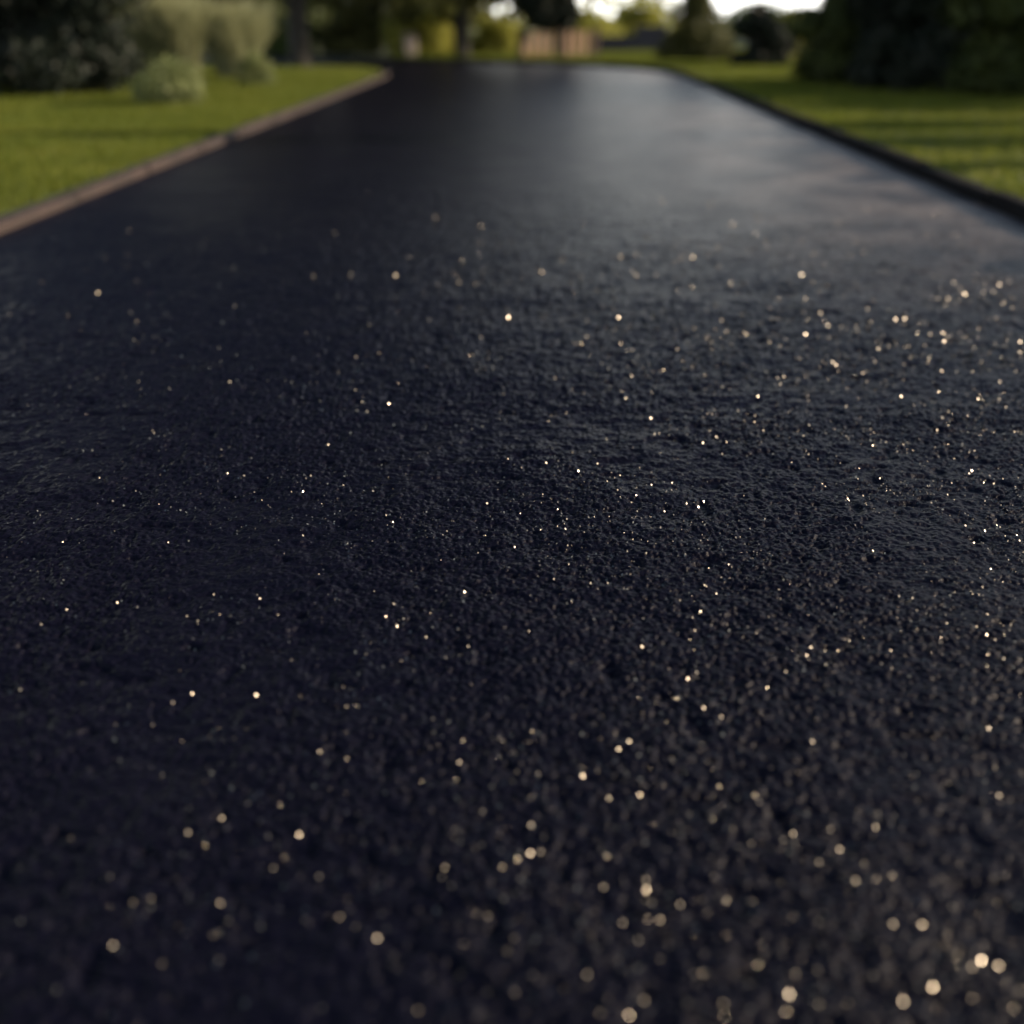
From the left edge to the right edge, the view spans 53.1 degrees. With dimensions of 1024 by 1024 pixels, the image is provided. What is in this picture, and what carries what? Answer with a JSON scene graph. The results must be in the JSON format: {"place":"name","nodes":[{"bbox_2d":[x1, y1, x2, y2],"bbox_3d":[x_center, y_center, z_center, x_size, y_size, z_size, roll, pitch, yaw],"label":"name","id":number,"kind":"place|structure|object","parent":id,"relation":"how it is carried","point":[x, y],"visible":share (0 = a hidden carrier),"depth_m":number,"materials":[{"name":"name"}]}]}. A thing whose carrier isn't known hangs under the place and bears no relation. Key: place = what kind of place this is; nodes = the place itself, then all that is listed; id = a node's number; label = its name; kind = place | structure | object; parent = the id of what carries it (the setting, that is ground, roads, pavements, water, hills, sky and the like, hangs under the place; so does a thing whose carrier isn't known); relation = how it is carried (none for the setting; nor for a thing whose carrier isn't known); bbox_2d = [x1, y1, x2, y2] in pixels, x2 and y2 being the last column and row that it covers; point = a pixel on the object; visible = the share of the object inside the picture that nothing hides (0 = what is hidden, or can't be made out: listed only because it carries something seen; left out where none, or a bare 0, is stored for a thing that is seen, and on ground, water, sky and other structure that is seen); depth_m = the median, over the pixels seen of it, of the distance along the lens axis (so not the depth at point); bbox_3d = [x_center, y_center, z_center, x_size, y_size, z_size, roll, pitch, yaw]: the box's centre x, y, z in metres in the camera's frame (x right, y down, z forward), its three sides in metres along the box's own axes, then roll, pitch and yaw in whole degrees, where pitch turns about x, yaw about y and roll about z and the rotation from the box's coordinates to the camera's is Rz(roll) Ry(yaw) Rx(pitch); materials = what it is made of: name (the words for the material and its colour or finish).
{"place":"outdoors","nodes":[
{"label":"outdoors","id":0,"kind":"place"},
{"bbox_2d":[0,63,381,216],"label":"lawn","id":1,"kind":"structure","parent":0,"point":[75,187],"depth_m":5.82,"materials":[{"name":"plant"}]},
{"bbox_2d":[0,0,153,96],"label":"evergreen shrub","id":2,"kind":"object","parent":1,"relation":"on","point":[53,47],"visible":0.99,"depth_m":10.72,"materials":[{"name":"green plant"}]},
{"bbox_2d":[106,0,202,79],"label":"ornamental grass","id":3,"kind":"object","parent":1,"relation":"on","point":[146,46],"depth_m":12.99,"materials":[{"name":"green plant"}]},
{"bbox_2d":[127,53,206,105],"bbox_3d":[-3.259,-4.035,9.687,0.727,0.573,0.750,-7,27,-15],"label":"round shrub","id":4,"kind":"object","parent":1,"relation":"on","point":[171,80],"visible":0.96,"depth_m":9.51,"materials":[{"name":"green plant"}]},
{"bbox_2d":[134,0,219,77],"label":"ornamental grass","id":5,"kind":"object","parent":1,"relation":"on","point":[190,42],"depth_m":12.98,"materials":[{"name":"green plant"}]},
{"bbox_2d":[178,0,287,78],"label":"ornamental grass","id":6,"kind":"object","parent":1,"relation":"on","point":[243,30],"depth_m":13.39,"materials":[{"name":"green plant"}]},
{"bbox_2d":[234,48,277,85],"bbox_3d":[-3.106,-5.327,12.394,0.513,0.533,0.459,-8,27,-16],"label":"round shrub","id":7,"kind":"object","parent":1,"relation":"on","point":[261,72],"visible":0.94,"depth_m":12.30,"materials":[{"name":"green plant"}]},
{"bbox_2d":[239,0,466,67],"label":"broadleaf tree","id":8,"kind":"object","parent":1,"relation":"on","point":[298,37],"visible":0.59,"depth_m":16.18,"materials":[{"name":"green plant"}]},
{"bbox_2d":[2,17,733,216],"bbox_3d":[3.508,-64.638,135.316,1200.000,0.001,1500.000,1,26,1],"label":"ground","id":9,"kind":"structure","parent":0,"point":[666,22],"depth_m":62.52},
{"bbox_2d":[0,66,388,233],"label":"kerb","id":10,"kind":"structure","parent":9,"relation":"on","point":[14,220],"depth_m":5.80,"materials":[{"name":"grey concrete"}]},
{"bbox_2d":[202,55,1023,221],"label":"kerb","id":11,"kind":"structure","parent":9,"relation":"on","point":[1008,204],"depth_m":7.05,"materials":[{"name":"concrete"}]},
{"bbox_2d":[0,58,1023,1023],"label":"driveway","id":12,"kind":"structure","parent":0,"point":[434,150],"depth_m":1.62,"materials":[{"name":"black asphalt"}]},
{"bbox_2d":[0,188,1023,1023],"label":"mineral flakes","id":13,"kind":"object","parent":12,"relation":"on","point":[880,346],"visible":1,"depth_m":1.91,"materials":[{"name":"gold metal"}]},
{"bbox_2d":[203,32,1023,198],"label":"lawn","id":14,"kind":"structure","parent":0,"point":[740,44],"depth_m":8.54,"materials":[{"name":"plant"}]},
{"bbox_2d":[200,0,334,31],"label":"distant tree","id":15,"kind":"object","parent":14,"relation":"on","point":[319,16],"visible":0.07,"depth_m":29.27,"materials":[{"name":"green plant"}]},
{"bbox_2d":[262,12,320,54],"bbox_3d":[-4.996,-10.561,22.702,1.479,0.973,1.474,1,26,1],"label":"green shrub","id":16,"kind":"object","parent":14,"relation":"on","point":[279,45],"visible":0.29,"depth_m":22.34,"materials":[{"name":"green plant"}]},
{"bbox_2d":[314,0,347,30],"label":"distant tree","id":17,"kind":"object","parent":14,"relation":"on","point":[324,6],"visible":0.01,"depth_m":34.13,"materials":[{"name":"green plant"}]},
{"bbox_2d":[315,8,383,54],"bbox_3d":[-3.627,-10.759,22.922,1.557,1.137,1.632,1,26,1],"label":"olive shrub","id":18,"kind":"object","parent":14,"relation":"on","point":[340,35],"visible":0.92,"depth_m":22.64,"materials":[{"name":"green plant"}]},
{"bbox_2d":[402,33,417,55],"bbox_3d":[-2.145,-9.841,21.630,0.310,0.490,0.200,-8,27,-17],"label":"stone marker","id":19,"kind":"object","parent":14,"relation":"on","point":[410,43],"visible":0.79,"depth_m":21.55,"materials":[{"name":"beige stone"}]},
{"bbox_2d":[306,0,523,56],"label":"broadleaf tree","id":20,"kind":"object","parent":14,"relation":"on","point":[458,20],"visible":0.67,"depth_m":20.68,"materials":[{"name":"green plant"}]},
{"bbox_2d":[380,5,454,54],"bbox_3d":[-2.041,-10.737,22.612,1.925,1.368,1.834,1,26,1],"label":"golden shrub","id":21,"kind":"object","parent":14,"relation":"on","point":[436,36],"visible":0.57,"depth_m":22.28,"materials":[{"name":"green plant"}]},
{"bbox_2d":[369,5,483,42],"bbox_3d":[-3.031,-17.852,31.280,4.478,6.734,4.388,1,26,1],"label":"distant tree","id":22,"kind":"object","parent":14,"relation":"on","point":[475,15],"visible":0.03,"depth_m":32.13,"materials":[{"name":"green plant"}]},
{"bbox_2d":[469,14,528,52],"bbox_3d":[-0.338,-10.810,23.278,1.451,0.921,1.488,1,26,1],"label":"pale shrub","id":23,"kind":"object","parent":14,"relation":"on","point":[493,33],"visible":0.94,"depth_m":22.86,"materials":[{"name":"green plant"}]},
{"bbox_2d":[474,1,525,30],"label":"distant tree","id":24,"kind":"object","parent":14,"relation":"on","point":[507,10],"visible":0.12,"depth_m":46.64,"materials":[{"name":"green plant"}]},
{"bbox_2d":[511,0,584,57],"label":"round tree","id":25,"kind":"object","parent":14,"relation":"on","point":[547,15],"visible":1,"depth_m":19.62,"materials":[{"name":"green plant"}]},
{"bbox_2d":[517,27,599,56],"bbox_3d":[0.952,-9.492,20.825,1.810,0.665,0.105,-10,28,-20],"label":"timber fence","id":26,"kind":"object","parent":14,"relation":"on","point":[567,49],"visible":0.67,"depth_m":20.82,"materials":[{"name":"brown wood"}]},
{"bbox_2d":[546,6,624,46],"bbox_3d":[1.992,-13.184,27.961,2.214,1.118,2.295,1,26,1],"label":"golden shrub","id":27,"kind":"object","parent":14,"relation":"on","point":[607,26],"visible":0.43,"depth_m":27.49,"materials":[{"name":"yellow plant"}]},
{"bbox_2d":[579,0,661,22],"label":"distant tree","id":28,"kind":"object","parent":14,"relation":"on","point":[590,3],"visible":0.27,"depth_m":37.53,"materials":[{"name":"green plant"}]},
{"bbox_2d":[599,26,668,50],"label":"slate wall","id":29,"kind":"structure","parent":14,"relation":"on","point":[648,38],"depth_m":24.28,"materials":[{"name":"grey stone"}]},
{"bbox_2d":[613,0,662,35],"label":"green shrub","id":30,"kind":"object","parent":14,"relation":"on","point":[630,16],"visible":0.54,"depth_m":29.39,"materials":[{"name":"green plant"}]},
{"bbox_2d":[607,0,680,31],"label":"distant tree","id":31,"kind":"object","parent":14,"relation":"on","point":[663,8],"visible":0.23,"depth_m":41.51,"materials":[{"name":"green plant"}]},
{"bbox_2d":[653,0,737,60],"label":"conical shrub","id":32,"kind":"object","parent":14,"relation":"on","point":[693,34],"visible":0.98,"depth_m":18.98,"materials":[{"name":"green plant"}]},
{"bbox_2d":[720,0,803,38],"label":"green shrub","id":33,"kind":"object","parent":14,"relation":"on","point":[740,12],"visible":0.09,"depth_m":37.38,"materials":[{"name":"green plant"}]},
{"bbox_2d":[729,0,799,66],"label":"round shrub","id":34,"kind":"object","parent":14,"relation":"on","point":[769,40],"visible":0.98,"depth_m":16.85,"materials":[{"name":"green plant"}]},
{"bbox_2d":[775,8,808,58],"bbox_3d":[5.484,-9.305,20.035,0.905,1.030,0.892,1,26,1],"label":"golden shrub","id":35,"kind":"object","parent":14,"relation":"on","point":[786,19],"visible":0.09,"depth_m":19.77,"materials":[{"name":"green plant"}]},
{"bbox_2d":[783,0,872,84],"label":"evergreen shrub","id":36,"kind":"object","parent":14,"relation":"on","point":[831,26],"visible":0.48,"depth_m":12.61,"materials":[{"name":"green plant"}]},
{"bbox_2d":[841,0,1023,93],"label":"evergreen shrub","id":37,"kind":"object","parent":14,"relation":"on","point":[902,46],"visible":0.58,"depth_m":11.24,"materials":[{"name":"green plant"}]},
{"bbox_2d":[922,0,1023,97],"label":"evergreen shrub","id":38,"kind":"object","parent":14,"relation":"on","point":[993,62],"visible":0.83,"depth_m":10.68,"materials":[{"name":"green plant"}]},
{"bbox_2d":[483,0,821,16],"label":"sky","id":39,"kind":"structure","parent":0,"point":[724,4],"materials":[{"name":"white"}]}
]}

